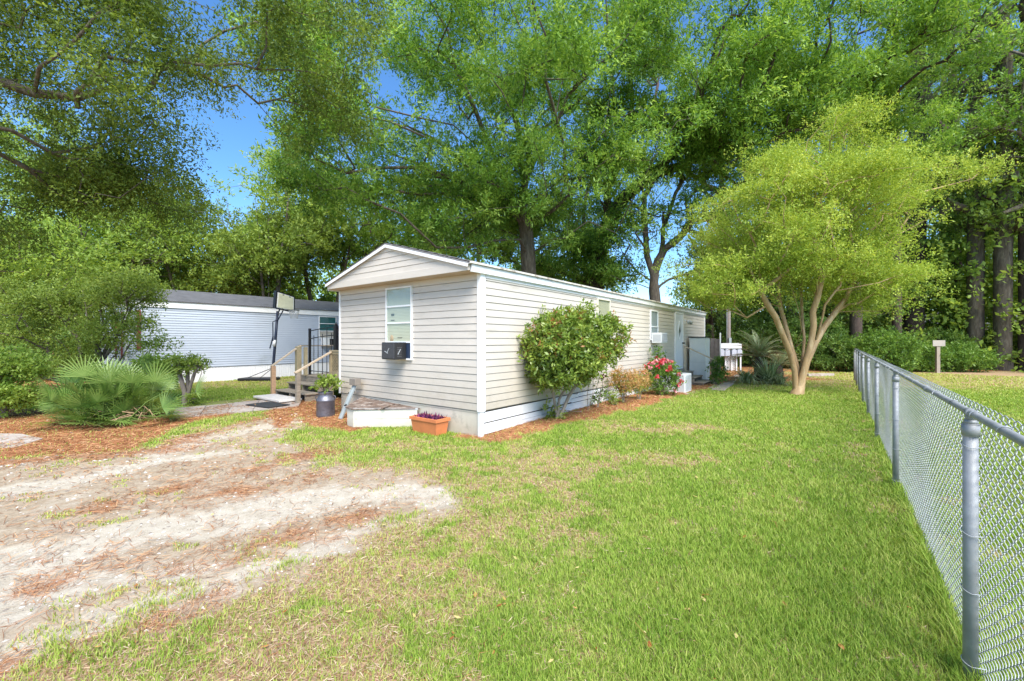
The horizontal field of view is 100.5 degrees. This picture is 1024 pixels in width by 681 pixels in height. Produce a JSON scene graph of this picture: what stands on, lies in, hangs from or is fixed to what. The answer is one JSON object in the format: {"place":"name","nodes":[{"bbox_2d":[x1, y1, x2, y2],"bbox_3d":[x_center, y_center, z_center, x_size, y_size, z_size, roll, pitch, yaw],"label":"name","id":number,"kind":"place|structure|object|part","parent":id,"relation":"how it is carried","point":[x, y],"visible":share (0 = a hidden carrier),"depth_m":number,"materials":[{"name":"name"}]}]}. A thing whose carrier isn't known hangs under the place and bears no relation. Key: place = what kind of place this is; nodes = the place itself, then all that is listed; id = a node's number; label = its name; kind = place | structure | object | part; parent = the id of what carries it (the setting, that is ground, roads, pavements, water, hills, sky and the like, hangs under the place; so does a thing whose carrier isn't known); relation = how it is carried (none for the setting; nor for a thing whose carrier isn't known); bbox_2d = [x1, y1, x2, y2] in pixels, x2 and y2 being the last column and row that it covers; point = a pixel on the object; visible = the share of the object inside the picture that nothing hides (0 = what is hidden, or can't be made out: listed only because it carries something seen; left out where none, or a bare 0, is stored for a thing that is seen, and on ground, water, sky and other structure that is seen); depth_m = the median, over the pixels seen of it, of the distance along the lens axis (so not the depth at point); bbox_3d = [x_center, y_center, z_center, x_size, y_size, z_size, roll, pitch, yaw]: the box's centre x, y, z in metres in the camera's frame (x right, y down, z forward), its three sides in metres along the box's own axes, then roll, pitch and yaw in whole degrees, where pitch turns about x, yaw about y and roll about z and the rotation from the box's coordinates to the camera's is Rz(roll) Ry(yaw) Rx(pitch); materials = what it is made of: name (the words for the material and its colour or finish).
{"place":"outdoors","nodes":[
{"label":"outdoors","id":0,"kind":"place"},
{"bbox_2d":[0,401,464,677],"bbox_3d":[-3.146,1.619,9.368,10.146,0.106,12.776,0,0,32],"label":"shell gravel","id":1,"kind":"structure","parent":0,"point":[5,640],"depth_m":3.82,"materials":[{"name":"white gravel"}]},
{"bbox_2d":[173,397,303,418],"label":"path","id":2,"kind":"structure","parent":0,"point":[237,408],"depth_m":10.16,"materials":[{"name":"concrete"}]},
{"bbox_2d":[245,402,289,407],"bbox_3d":[-6.095,1.601,10.619,0.958,0.018,0.560,0,0,29],"label":"rubber mat","id":3,"kind":"object","parent":2,"relation":"on","point":[267,404],"visible":1,"depth_m":10.59,"materials":[{"name":"black rubber"}]},
{"bbox_2d":[0,0,1019,312],"label":"sky","id":4,"kind":"structure","parent":0,"point":[233,136],"materials":[{"name":"blue"}]},
{"bbox_2d":[0,367,1023,680],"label":"lawn grass","id":5,"kind":"structure","parent":0,"point":[914,553],"depth_m":3.18,"materials":[{"name":"green plant"}]},
{"bbox_2d":[0,351,1023,680],"bbox_3d":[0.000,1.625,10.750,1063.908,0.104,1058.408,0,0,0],"label":"ground","id":6,"kind":"structure","parent":0,"point":[262,517],"depth_m":3.66,"materials":[{"name":"beige soil"}]},
{"bbox_2d":[0,433,42,447],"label":"concrete slab","id":7,"kind":"structure","parent":6,"relation":"on","point":[10,436],"depth_m":6.96,"materials":[{"name":"grey concrete"}]},
{"bbox_2d":[0,340,65,417],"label":"leafy shrub","id":8,"kind":"object","parent":6,"relation":"on","point":[19,365],"visible":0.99,"depth_m":8.99,"materials":[{"name":"green plant"}]},
{"bbox_2d":[0,316,97,379],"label":"woodland shrub","id":9,"kind":"object","parent":6,"relation":"on","point":[62,336],"visible":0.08,"depth_m":17.43,"materials":[{"name":"green plant"}]},
{"bbox_2d":[0,103,136,230],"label":"maple tree","id":10,"kind":"object","parent":6,"relation":"on","point":[20,149],"visible":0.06,"depth_m":28.35,"materials":[{"name":"green plant"}]},
{"bbox_2d":[0,208,177,348],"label":"maple tree","id":11,"kind":"object","parent":6,"relation":"on","point":[49,268],"visible":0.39,"depth_m":18.30,"materials":[{"name":"green plant"}]},
{"bbox_2d":[0,265,183,384],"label":"azalea thicket","id":12,"kind":"object","parent":6,"relation":"on","point":[113,295],"visible":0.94,"depth_m":12.78,"materials":[{"name":"green plant"}]},
{"bbox_2d":[0,179,214,330],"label":"maple tree","id":13,"kind":"object","parent":6,"relation":"on","point":[109,256],"visible":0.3,"depth_m":22.38,"materials":[{"name":"green plant"}]},
{"bbox_2d":[18,353,206,427],"bbox_3d":[-7.926,0.964,8.574,3.081,1.466,2.381,0,0,0],"label":"saw palmetto","id":14,"kind":"object","parent":6,"relation":"on","point":[110,395],"visible":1,"depth_m":8.15,"materials":[{"name":"green plant"}]},
{"bbox_2d":[123,352,185,394],"bbox_3d":[-9.737,0.969,11.610,1.395,1.363,1.274,0,0,33],"label":"leafy shrub","id":15,"kind":"object","parent":6,"relation":"on","point":[154,359],"visible":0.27,"depth_m":11.47,"materials":[{"name":"green plant"}]},
{"bbox_2d":[91,170,273,294],"bbox_3d":[-18.824,-3.642,26.130,8.627,11.324,10.578,0,0,44],"label":"slender tree","id":16,"kind":"object","parent":6,"relation":"on","point":[221,211],"visible":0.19,"depth_m":24.69,"materials":[{"name":"green plant"}]},
{"bbox_2d":[161,350,215,406],"bbox_3d":[-8.250,0.995,10.741,1.253,1.487,1.009,0,0,0],"label":"pruned shrub","id":17,"kind":"object","parent":6,"relation":"on","point":[191,364],"visible":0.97,"depth_m":10.66,"materials":[{"name":"green plant"}]},
{"bbox_2d":[0,0,411,276],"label":"water oak","id":18,"kind":"object","parent":6,"relation":"on","point":[112,176],"visible":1,"depth_m":8.28,"materials":[{"name":"green plant"}]},
{"bbox_2d":[100,287,338,383],"bbox_3d":[-10.540,-0.215,22.665,4.360,3.830,16.100,0,0,37],"label":"neighbour trailer","id":19,"kind":"object","parent":6,"relation":"on","point":[225,332],"visible":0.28,"depth_m":17.95,"materials":[{"name":"blue"}]},
{"bbox_2d":[321,338,332,344],"bbox_3d":[-9.008,0.070,20.891,0.350,0.400,0.580,0,0,37],"label":"window air conditioner","id":20,"kind":"object","parent":19,"relation":"attached to","point":[328,341],"depth_m":20.72,"materials":[{"name":"white plastic"}]},
{"bbox_3d":[-9.112,-0.645,21.033,0.049,1.090,0.900,0,0,37],"label":"window","id":21,"kind":"part","parent":19,"relation":"part of","materials":[{"name":"white paint"}]},
{"bbox_2d":[158,260,334,364],"bbox_3d":[-17.441,-1.731,28.015,15.107,7.154,10.764,0,0,0],"label":"woodland shrub","id":22,"kind":"object","parent":6,"relation":"on","point":[183,287],"visible":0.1,"depth_m":25.00,"materials":[{"name":"green plant"}]},
{"bbox_2d":[175,169,360,299],"bbox_3d":[-15.005,-4.137,24.579,11.676,12.314,9.472,0,0,0],"label":"slender tree","id":23,"kind":"object","parent":6,"relation":"on","point":[295,237],"visible":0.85,"depth_m":23.55,"materials":[{"name":"green plant"}]},
{"bbox_2d":[237,291,299,380],"bbox_3d":[-9.937,-0.185,17.570,2.426,3.670,0.856,0,0,0],"label":"basketball hoop","id":24,"kind":"object","parent":6,"relation":"on","point":[283,301],"visible":0.97,"depth_m":17.50,"materials":[{"name":"black metal"}]},
{"bbox_2d":[253,394,301,402],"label":"step slab","id":25,"kind":"structure","parent":6,"relation":"on","point":[277,398],"depth_m":11.54,"materials":[{"name":"grey concrete"}]},
{"bbox_2d":[270,345,338,403],"bbox_3d":[-4.606,0.903,12.334,4.120,1.534,3.354,0,0,37],"label":"wooden porch","id":26,"kind":"object","parent":6,"relation":"on","point":[297,388],"visible":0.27,"depth_m":12.38,"materials":[{"name":"brown wood"}]},
{"bbox_2d":[308,322,338,374],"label":"metal gate","id":27,"kind":"structure","parent":26,"relation":"on","point":[335,327],"depth_m":12.50,"materials":[{"name":"black metal"}]},
{"bbox_2d":[210,133,402,362],"bbox_3d":[-11.769,-5.417,27.059,11.100,14.874,11.093,0,0,0],"label":"maple tree","id":28,"kind":"object","parent":6,"relation":"on","point":[344,255],"visible":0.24,"depth_m":25.88,"materials":[{"name":"green plant"}]},
{"bbox_2d":[308,373,344,417],"bbox_3d":[-3.967,1.175,9.223,0.688,0.950,0.674,0,0,22],"label":"milk churn","id":29,"kind":"object","parent":6,"relation":"on","point":[325,403],"visible":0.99,"depth_m":9.14,"materials":[{"name":"metal"}]},
{"bbox_2d":[339,378,360,418],"bbox_3d":[-3.460,1.236,9.088,0.398,0.851,0.456,0,0,37],"label":"utility riser","id":30,"kind":"object","parent":6,"relation":"on","point":[354,382],"visible":0.98,"depth_m":9.01,"materials":[{"name":"grey metal"}]},
{"bbox_2d":[345,397,419,427],"bbox_3d":[-2.739,1.445,8.312,1.890,0.450,0.810,0,0,37],"label":"hitch cover box","id":31,"kind":"object","parent":6,"relation":"on","point":[364,411],"visible":0.92,"depth_m":8.05,"materials":[{"name":"grey plastic"}]},
{"bbox_2d":[304,169,500,265],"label":"maple tree","id":32,"kind":"object","parent":6,"relation":"on","point":[347,242],"visible":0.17,"depth_m":26.94,"materials":[{"name":"green plant"}]},
{"bbox_2d":[409,410,449,435],"bbox_3d":[-1.482,1.463,7.599,0.720,0.373,0.357,0,0,37],"label":"terracotta planter","id":33,"kind":"object","parent":6,"relation":"on","point":[435,424],"visible":1,"depth_m":7.46,"materials":[{"name":"ceramic"}]},
{"bbox_2d":[390,166,545,265],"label":"broadleaf tree","id":34,"kind":"object","parent":6,"relation":"on","point":[502,246],"visible":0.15,"depth_m":29.42,"materials":[{"name":"green plant"}]},
{"bbox_2d":[208,0,730,274],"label":"willow oak","id":35,"kind":"object","parent":6,"relation":"on","point":[573,50],"visible":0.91,"depth_m":16.28,"materials":[{"name":"green plant"}]},
{"bbox_2d":[0,370,1020,680],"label":"pine straw","id":36,"kind":"object","parent":6,"relation":"on","point":[242,482],"visible":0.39,"depth_m":4.72,"materials":[{"name":"brown plant"}]},
{"bbox_2d":[516,297,636,419],"bbox_3d":[1.302,0.518,8.597,1.514,2.769,3.007,0,0,44],"label":"photinia bush","id":37,"kind":"object","parent":36,"relation":"on","point":[577,346],"visible":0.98,"depth_m":7.95,"materials":[{"name":"green plant"}]},
{"bbox_2d":[0,118,1023,372],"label":"woods","id":38,"kind":"object","parent":6,"relation":"on","point":[950,306],"visible":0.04,"depth_m":24.91,"materials":[{"name":"green plant"}]},
{"bbox_2d":[6,411,1023,680],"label":"fallen leaves","id":39,"kind":"object","parent":6,"relation":"on","point":[474,593],"visible":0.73,"depth_m":2.62,"materials":[{"name":"brown plant"}]},
{"bbox_2d":[325,242,705,436],"bbox_3d":[2.383,-0.096,14.355,4.598,3.591,15.668,0,0,37],"label":"mobile home","id":40,"kind":"object","parent":6,"relation":"on","point":[456,325],"visible":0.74,"depth_m":8.16,"materials":[{"name":"plastic"}]},
{"bbox_2d":[382,342,405,359],"bbox_3d":[-2.300,0.200,8.268,0.417,0.330,0.286,0,0,37],"label":"window air conditioner","id":41,"kind":"object","parent":40,"relation":"attached to","point":[393,350],"depth_m":8.14,"materials":[{"name":"plastic"}]},
{"bbox_2d":[385,285,412,359],"bbox_3d":[-2.242,-0.340,8.435,0.810,1.440,0.049,0,0,37],"label":"window","id":42,"kind":"structure","parent":40,"relation":"in","point":[398,300],"depth_m":8.41,"materials":[{"name":"white paint"}]},
{"bbox_2d":[596,298,610,315],"bbox_3d":[2.345,-0.515,10.884,0.049,1.090,0.750,0,0,37],"label":"window","id":43,"kind":"structure","parent":40,"relation":"in","point":[605,305],"depth_m":10.88,"materials":[{"name":"white glass"}]},
{"bbox_2d":[650,310,658,339],"bbox_3d":[4.640,-0.495,13.888,0.049,0.970,0.710,0,0,37],"label":"window","id":44,"kind":"structure","parent":40,"relation":"in","point":[654,315],"depth_m":13.87,"materials":[{"name":"white paint"}]},
{"bbox_2d":[652,333,666,342],"bbox_3d":[4.784,-0.085,13.767,0.328,0.330,0.607,0,0,37],"label":"window air conditioner","id":45,"kind":"object","parent":40,"relation":"attached to","point":[659,337],"depth_m":13.55,"materials":[{"name":"white plastic"}]},
{"bbox_2d":[676,314,684,367],"bbox_3d":[6.340,0.013,16.031,0.118,2.023,0.896,0,0,37],"label":"door","id":46,"kind":"structure","parent":40,"relation":"in","point":[679,317],"depth_m":16.07,"materials":[{"name":"white paint"}]},
{"bbox_2d":[466,165,599,278],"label":"broadleaf tree","id":47,"kind":"object","parent":6,"relation":"on","point":[513,259],"visible":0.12,"depth_m":31.00,"materials":[{"name":"green plant"}]},
{"bbox_2d":[590,368,608,406],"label":"rose bush","id":48,"kind":"object","parent":6,"relation":"on","point":[599,395],"visible":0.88,"depth_m":10.03,"materials":[{"name":"green plant"}]},
{"bbox_2d":[605,390,623,404],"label":"weed clump","id":49,"kind":"object","parent":6,"relation":"on","point":[611,397],"visible":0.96,"depth_m":10.44,"materials":[{"name":"green plant"}]},
{"bbox_2d":[607,364,644,402],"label":"nandina shrub","id":50,"kind":"object","parent":6,"relation":"on","point":[614,376],"visible":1,"depth_m":10.74,"materials":[{"name":"orange plant"}]},
{"bbox_2d":[624,367,656,398],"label":"nandina shrub","id":51,"kind":"object","parent":6,"relation":"on","point":[647,384],"visible":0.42,"depth_m":11.34,"materials":[{"name":"orange plant"}]},
{"bbox_2d":[649,345,666,387],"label":"rose bush","id":52,"kind":"object","parent":6,"relation":"on","point":[657,355],"visible":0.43,"depth_m":13.24,"materials":[{"name":"green plant"}]},
{"bbox_2d":[641,357,686,394],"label":"rose bush","id":53,"kind":"object","parent":6,"relation":"on","point":[667,370],"visible":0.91,"depth_m":12.25,"materials":[{"name":"green plant"}]},
{"bbox_2d":[664,373,694,393],"bbox_3d":[5.218,1.350,13.403,0.840,0.640,0.900,0,0,37],"label":"heat pump","id":54,"kind":"object","parent":6,"relation":"on","point":[684,387],"visible":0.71,"depth_m":13.05,"materials":[{"name":"white paint"}]},
{"bbox_2d":[616,143,754,301],"bbox_3d":[9.008,-5.027,20.852,7.852,13.584,6.065,0,0,0],"label":"forked tree","id":55,"kind":"object","parent":6,"relation":"on","point":[654,285],"visible":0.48,"depth_m":21.05,"materials":[{"name":"green plant"}]},
{"bbox_2d":[514,0,865,294],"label":"leaning oak","id":56,"kind":"object","parent":6,"relation":"on","point":[742,65],"visible":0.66,"depth_m":18.38,"materials":[{"name":"green plant"}]},
{"bbox_2d":[681,345,716,384],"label":"door steps","id":57,"kind":"structure","parent":6,"relation":"on","point":[697,379],"depth_m":15.79,"materials":[{"name":"grey wood"}]},
{"bbox_2d":[688,337,710,379],"bbox_3d":[7.462,0.740,16.936,0.660,1.780,0.740,0,0,37],"label":"railing","id":58,"kind":"object","parent":6,"relation":"on","point":[698,364],"visible":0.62,"depth_m":16.66,"materials":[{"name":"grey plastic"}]},
{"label":"door","id":59,"kind":"part","parent":58,"relation":"part of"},
{"bbox_2d":[710,333,720,374],"bbox_3d":[9.107,0.660,19.444,0.139,2.020,0.876,0,0,-42],"label":"wooden fence","id":60,"kind":"object","parent":6,"relation":"on","point":[715,347],"visible":0.34,"depth_m":19.37,"materials":[{"name":"grey wood"}]},
{"bbox_2d":[705,355,730,384],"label":"climbing shrub","id":61,"kind":"object","parent":6,"relation":"on","point":[719,372],"visible":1,"depth_m":15.49,"materials":[{"name":"green plant"}]},
{"bbox_2d":[672,137,770,365],"bbox_3d":[13.616,-6.061,27.205,5.971,15.629,5.800,0,0,44],"label":"pine tree","id":62,"kind":"object","parent":6,"relation":"on","point":[709,224],"visible":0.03,"depth_m":27.37,"materials":[{"name":"green plant"}]},
{"bbox_2d":[709,375,736,390],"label":"walkway","id":63,"kind":"structure","parent":6,"relation":"on","point":[726,385],"depth_m":15.19,"materials":[{"name":"concrete"}]},
{"bbox_2d":[719,241,740,369],"bbox_3d":[12.312,-2.100,24.157,1.400,7.700,0.315,0,0,0],"label":"utility pole","id":64,"kind":"object","parent":6,"relation":"on","point":[728,330],"visible":0.27,"depth_m":24.12,"materials":[{"name":"grey wood"}]},
{"bbox_2d":[721,343,741,370],"bbox_3d":[11.726,0.910,22.960,1.170,1.520,0.480,0,0,14],"label":"mailbox stand","id":65,"kind":"object","parent":6,"relation":"on","point":[728,352],"visible":0.68,"depth_m":22.83,"materials":[{"name":"white paint"}]},
{"bbox_2d":[663,230,803,337],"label":"broadleaf tree","id":66,"kind":"object","parent":6,"relation":"on","point":[709,324],"visible":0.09,"depth_m":26.35,"materials":[{"name":"green plant"}]},
{"bbox_2d":[705,310,776,365],"bbox_3d":[14.352,0.074,26.871,5.252,3.945,3.794,0,0,0],"label":"woodland shrub","id":67,"kind":"object","parent":6,"relation":"on","point":[757,326],"visible":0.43,"depth_m":26.28,"materials":[{"name":"green plant"}]},
{"bbox_2d":[727,368,765,384],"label":"strap leaf clump","id":68,"kind":"object","parent":6,"relation":"on","point":[747,377],"visible":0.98,"depth_m":16.11,"materials":[{"name":"green plant"}]},
{"bbox_2d":[723,330,799,380],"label":"sago palm","id":69,"kind":"object","parent":6,"relation":"on","point":[757,349],"visible":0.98,"depth_m":17.26,"materials":[{"name":"green plant"}]},
{"bbox_2d":[751,355,791,383],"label":"yucca","id":70,"kind":"object","parent":6,"relation":"on","point":[771,370],"visible":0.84,"depth_m":16.10,"materials":[{"name":"green plant"}]},
{"bbox_2d":[764,372,791,383],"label":"strap leaf clump","id":71,"kind":"object","parent":6,"relation":"on","point":[778,380],"visible":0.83,"depth_m":15.78,"materials":[{"name":"green plant"}]},
{"bbox_2d":[763,349,800,377],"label":"sago palm","id":72,"kind":"object","parent":6,"relation":"on","point":[782,362],"visible":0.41,"depth_m":18.25,"materials":[{"name":"plant"}]},
{"bbox_2d":[762,313,855,368],"bbox_3d":[17.459,0.124,24.994,5.248,3.614,4.188,0,0,15],"label":"woodland shrub","id":73,"kind":"object","parent":6,"relation":"on","point":[793,334],"visible":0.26,"depth_m":24.41,"materials":[{"name":"green plant"}]},
{"bbox_2d":[807,373,833,376],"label":"concrete kerb block","id":74,"kind":"structure","parent":6,"relation":"on","point":[821,374],"depth_m":19.72,"materials":[{"name":"beige concrete"}]},
{"bbox_2d":[731,193,915,361],"bbox_3d":[17.980,-3.791,26.675,10.001,11.108,8.169,0,0,0],"label":"evergreen tree","id":75,"kind":"object","parent":6,"relation":"on","point":[793,310],"visible":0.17,"depth_m":25.57,"materials":[{"name":"green plant"}]},
{"bbox_2d":[799,333,875,371],"bbox_3d":[17.744,0.730,22.922,3.900,2.322,3.092,0,0,0],"label":"woodland shrub","id":76,"kind":"object","parent":6,"relation":"on","point":[839,361],"visible":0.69,"depth_m":22.69,"materials":[{"name":"green plant"}]},
{"bbox_2d":[653,86,1023,394],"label":"crape myrtle","id":77,"kind":"object","parent":6,"relation":"on","point":[829,177],"visible":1,"depth_m":12.12,"materials":[{"name":"green plant"}]},
{"bbox_2d":[784,229,937,342],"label":"evergreen tree","id":78,"kind":"object","parent":6,"relation":"on","point":[886,315],"visible":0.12,"depth_m":26.28,"materials":[{"name":"green plant"}]},
{"bbox_2d":[718,0,1023,369],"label":"tall oak","id":79,"kind":"object","parent":6,"relation":"on","point":[857,74],"visible":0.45,"depth_m":18.11,"materials":[{"name":"green plant"}]},
{"bbox_2d":[843,325,930,372],"bbox_3d":[19.042,0.569,21.870,3.914,2.765,2.966,0,0,0],"label":"woodland shrub","id":80,"kind":"object","parent":6,"relation":"on","point":[887,344],"visible":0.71,"depth_m":21.14,"materials":[{"name":"green plant"}]},
{"bbox_2d":[843,2,963,336],"bbox_3d":[22.602,-9.043,25.075,5.989,21.589,5.952,0,0,-17],"label":"pine tree","id":81,"kind":"object","parent":6,"relation":"on","point":[893,322],"visible":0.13,"depth_m":24.78,"materials":[{"name":"green plant"}]},
{"bbox_2d":[862,1,970,337],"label":"pine tree","id":82,"kind":"object","parent":6,"relation":"on","point":[909,320],"visible":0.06,"depth_m":26.59,"materials":[{"name":"green plant"}]},
{"bbox_2d":[889,339,957,372],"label":"woodland shrub","id":83,"kind":"object","parent":6,"relation":"on","point":[927,361],"visible":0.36,"depth_m":22.01,"materials":[{"name":"green plant"}]},
{"bbox_2d":[853,348,1023,680],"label":"chain link fence","id":84,"kind":"object","parent":6,"relation":"on","point":[867,366],"visible":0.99,"depth_m":2.11,"materials":[{"name":"metal"}]},
{"bbox_2d":[932,340,944,372],"bbox_3d":[21.598,0.845,21.583,0.560,1.710,0.155,0,0,8],"label":"signboard","id":85,"kind":"object","parent":6,"relation":"on","point":[937,344],"visible":0.97,"depth_m":21.54,"materials":[{"name":"brown wood"}]},
{"bbox_2d":[905,327,978,350],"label":"woodland shrub","id":86,"kind":"object","parent":6,"relation":"on","point":[948,336],"visible":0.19,"depth_m":24.29,"materials":[{"name":"green plant"}]},
{"bbox_2d":[902,67,985,312],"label":"pine tree","id":87,"kind":"object","parent":6,"relation":"on","point":[940,170],"depth_m":33.92,"materials":[{"name":"green plant"}]},
{"bbox_2d":[889,210,1015,329],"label":"broadleaf tree","id":88,"kind":"object","parent":6,"relation":"on","point":[929,222],"visible":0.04,"depth_m":30.01,"materials":[{"name":"green plant"}]},
{"bbox_2d":[905,0,1023,369],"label":"pine tree","id":89,"kind":"object","parent":6,"relation":"on","point":[977,320],"visible":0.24,"depth_m":24.23,"materials":[{"name":"green plant"}]},
{"bbox_2d":[905,1,1023,176],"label":"broadleaf tree","id":90,"kind":"object","parent":6,"relation":"on","point":[988,107],"visible":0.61,"depth_m":21.97,"materials":[{"name":"green plant"}]},
{"bbox_2d":[929,340,1004,371],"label":"woodland shrub","id":91,"kind":"object","parent":6,"relation":"on","point":[979,359],"visible":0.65,"depth_m":22.00,"materials":[{"name":"green plant"}]},
{"bbox_2d":[926,3,1016,332],"bbox_3d":[28.813,-10.100,28.108,5.851,23.718,6.045,0,0,30],"label":"pine tree","id":92,"kind":"object","parent":6,"relation":"on","point":[938,200],"visible":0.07,"depth_m":27.75,"materials":[{"name":"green plant"}]},
{"bbox_2d":[931,0,1023,370],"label":"pine tree","id":93,"kind":"object","parent":6,"relation":"on","point":[1002,256],"visible":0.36,"depth_m":23.25,"materials":[{"name":"green plant"}]},
{"bbox_2d":[950,0,1023,370],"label":"pine tree","id":94,"kind":"object","parent":6,"relation":"on","point":[1020,341],"visible":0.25,"depth_m":23.01,"materials":[{"name":"green plant"}]},
{"bbox_2d":[963,329,1019,365],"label":"woodland shrub","id":95,"kind":"object","parent":6,"relation":"on","point":[991,340],"visible":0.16,"depth_m":23.73,"materials":[{"name":"green plant"}]}
]}

